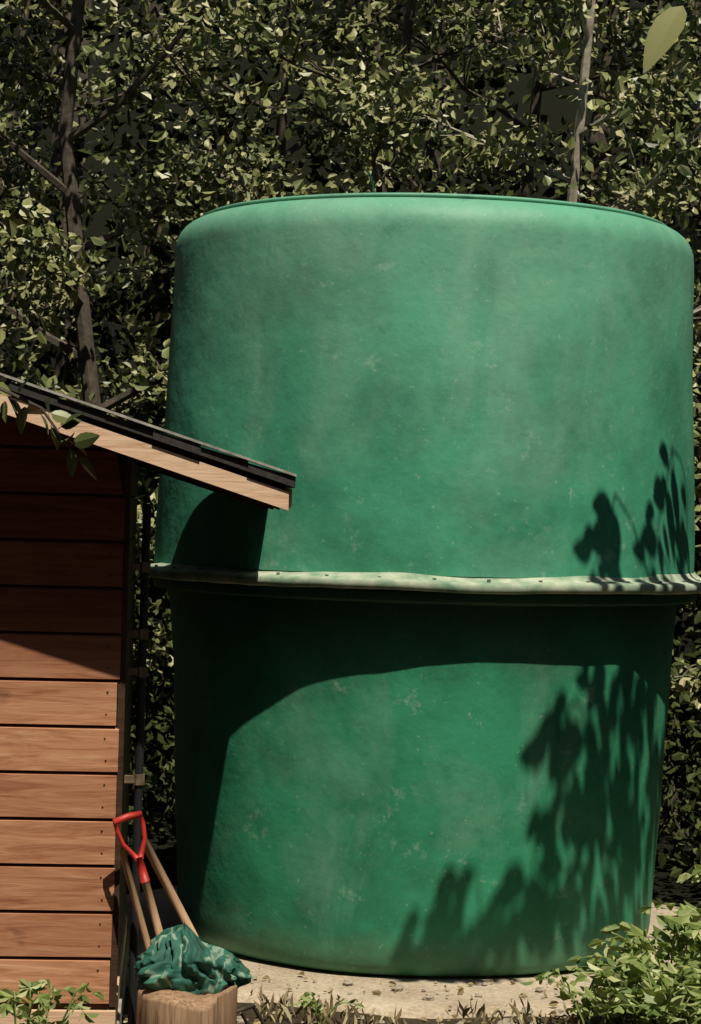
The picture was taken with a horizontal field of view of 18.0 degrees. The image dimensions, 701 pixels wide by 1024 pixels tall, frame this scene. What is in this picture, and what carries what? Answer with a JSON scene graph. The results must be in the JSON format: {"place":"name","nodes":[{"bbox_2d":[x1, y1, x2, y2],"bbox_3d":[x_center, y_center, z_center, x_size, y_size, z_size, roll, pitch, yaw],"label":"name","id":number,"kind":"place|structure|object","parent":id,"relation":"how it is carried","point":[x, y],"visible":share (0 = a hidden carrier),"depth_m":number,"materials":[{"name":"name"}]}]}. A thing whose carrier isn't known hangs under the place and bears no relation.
{"place":"outdoors","nodes":[
{"label":"outdoors","id":0,"kind":"place"},
{"bbox_2d":[0,0,700,1023],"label":"ground","id":1,"kind":"structure","parent":0,"point":[666,886],"depth_m":23.19,"materials":[{"name":"soil"}]},
{"bbox_2d":[0,374,99,479],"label":"sapling tree","id":2,"kind":"object","parent":1,"relation":"on","point":[81,441],"visible":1,"depth_m":5.11,"materials":[{"name":"green plant"}]},
{"bbox_2d":[0,979,104,1023],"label":"leafy weed","id":3,"kind":"object","parent":1,"relation":"on","point":[27,989],"visible":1,"depth_m":6.72,"materials":[{"name":"green plant"}]},
{"bbox_2d":[0,0,107,401],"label":"poplar tree","id":4,"kind":"object","parent":1,"relation":"on","point":[18,363],"visible":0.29,"depth_m":13.36,"materials":[{"name":"green plant"}]},
{"bbox_2d":[0,0,217,613],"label":"poplar tree","id":5,"kind":"object","parent":1,"relation":"on","point":[21,179],"visible":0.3,"depth_m":15.96,"materials":[{"name":"green plant"}]},
{"bbox_2d":[118,849,149,950],"bbox_3d":[-0.645,1.524,7.326,0.140,0.830,0.060,-14,-8,-17],"label":"garden hoe","id":6,"kind":"object","parent":1,"relation":"on","point":[134,897],"visible":0.52,"depth_m":7.37,"materials":[{"name":"brown wood"}]},
{"bbox_2d":[112,811,162,935],"bbox_3d":[-0.623,1.458,7.367,0.170,0.937,0.046,-15,-3,-15],"label":"garden spade","id":7,"kind":"object","parent":1,"relation":"on","point":[138,859],"visible":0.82,"depth_m":7.36,"materials":[{"name":"red plastic"}]},
{"bbox_2d":[0,0,277,696],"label":"poplar tree","id":8,"kind":"object","parent":1,"relation":"on","point":[19,233],"visible":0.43,"depth_m":12.82,"materials":[{"name":"green plant"}]},
{"bbox_2d":[0,373,296,1023],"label":"garden shed","id":9,"kind":"structure","parent":1,"relation":"on","point":[69,566],"depth_m":7.47,"materials":[{"name":"brown wood"}]},
{"bbox_2d":[136,984,237,1023],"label":"tree stump","id":10,"kind":"object","parent":1,"relation":"on","point":[167,1006],"visible":0.86,"depth_m":6.99,"materials":[{"name":"brown wood"}]},
{"bbox_2d":[133,922,253,994],"bbox_3d":[-0.511,1.451,7.205,0.397,0.238,0.307,2,0,0],"label":"green cloth sack","id":11,"kind":"object","parent":10,"relation":"on","point":[184,957],"visible":0.95,"depth_m":7.10,"materials":[{"name":"green fabric"}]},
{"bbox_2d":[140,840,264,1023],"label":"garden fork","id":12,"kind":"object","parent":1,"relation":"on","point":[151,855],"visible":0.51,"depth_m":7.41,"materials":[{"name":"brown wood"}]},
{"bbox_2d":[7,0,441,422],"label":"poplar tree","id":13,"kind":"object","parent":1,"relation":"on","point":[279,152],"visible":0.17,"depth_m":15.63,"materials":[{"name":"green plant"}]},
{"bbox_2d":[294,991,364,1023],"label":"leafy weed","id":14,"kind":"object","parent":1,"relation":"on","point":[318,1010],"visible":0.98,"depth_m":8.17,"materials":[{"name":"green plant"}]},
{"bbox_2d":[0,0,700,753],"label":"distant forest","id":15,"kind":"object","parent":1,"relation":"on","point":[156,300],"visible":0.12,"depth_m":18.34,"materials":[{"name":"green plant"}]},
{"bbox_2d":[158,0,620,421],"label":"poplar tree","id":16,"kind":"object","parent":1,"relation":"on","point":[378,156],"visible":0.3,"depth_m":13.88,"materials":[{"name":"green plant"}]},
{"bbox_2d":[122,925,685,1023],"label":"leaf litter","id":17,"kind":"object","parent":1,"relation":"on","point":[460,992],"visible":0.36,"depth_m":8.62,"materials":[{"name":"brown plant"}]},
{"bbox_2d":[125,885,700,1018],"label":"concrete pad","id":18,"kind":"object","parent":1,"relation":"on","point":[500,992],"visible":0.08,"depth_m":8.81,"materials":[{"name":"beige concrete"}]},
{"bbox_2d":[149,169,700,975],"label":"water tank","id":19,"kind":"object","parent":18,"relation":"on","point":[423,633],"visible":0.94,"depth_m":8.97,"materials":[{"name":"plastic"}]},
{"bbox_2d":[128,485,700,906],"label":"understory shrubs","id":20,"kind":"object","parent":1,"relation":"on","point":[690,789],"visible":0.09,"depth_m":12.38,"materials":[{"name":"green plant"}]},
{"bbox_2d":[237,978,691,1023],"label":"loose stones","id":21,"kind":"object","parent":1,"relation":"on","point":[349,982],"visible":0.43,"depth_m":8.53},
{"bbox_2d":[235,0,700,417],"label":"poplar tree","id":22,"kind":"object","parent":1,"relation":"on","point":[539,88],"visible":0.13,"depth_m":15.09,"materials":[{"name":"green plant"}]},
{"bbox_2d":[345,0,700,718],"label":"poplar tree","id":23,"kind":"object","parent":1,"relation":"on","point":[679,176],"visible":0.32,"depth_m":12.33,"materials":[{"name":"green plant"}]},
{"bbox_2d":[490,0,700,615],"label":"poplar tree","id":24,"kind":"object","parent":1,"relation":"on","point":[601,31],"visible":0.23,"depth_m":12.99,"materials":[{"name":"green plant"}]},
{"bbox_2d":[521,955,700,1023],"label":"leafy weed","id":25,"kind":"object","parent":1,"relation":"on","point":[599,995],"visible":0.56,"depth_m":8.16,"materials":[{"name":"green plant"}]},
{"bbox_2d":[565,945,700,1023],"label":"leafy weed","id":26,"kind":"object","parent":1,"relation":"on","point":[661,1007],"visible":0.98,"depth_m":8.05,"materials":[{"name":"green plant"}]},
{"bbox_2d":[588,900,700,1023],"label":"leafy weed","id":27,"kind":"object","parent":1,"relation":"on","point":[687,920],"visible":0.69,"depth_m":8.37,"materials":[{"name":"green plant"}]},
{"bbox_2d":[616,55,700,490],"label":"poplar tree","id":28,"kind":"object","parent":1,"relation":"on","point":[696,242],"visible":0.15,"depth_m":14.96,"materials":[{"name":"green plant"}]},
{"bbox_2d":[631,18,700,137],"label":"poplar tree","id":29,"kind":"object","parent":1,"relation":"on","point":[653,121],"visible":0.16,"depth_m":14.06,"materials":[{"name":"green plant"}]},
{"bbox_2d":[643,0,694,73],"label":"overhanging tree","id":30,"kind":"object","parent":1,"relation":"on","point":[666,29],"visible":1,"depth_m":3.78,"materials":[{"name":"green plant"}]},
{"bbox_2d":[676,861,700,943],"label":"leafy weed","id":31,"kind":"object","parent":1,"relation":"on","point":[696,872],"visible":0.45,"depth_m":8.55,"materials":[{"name":"green plant"}]},
{"bbox_2d":[253,985,633,1023],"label":"dry grass","id":32,"kind":"structure","parent":0,"point":[395,1018],"depth_m":8.24,"materials":[{"name":"brown plant"}]}
]}

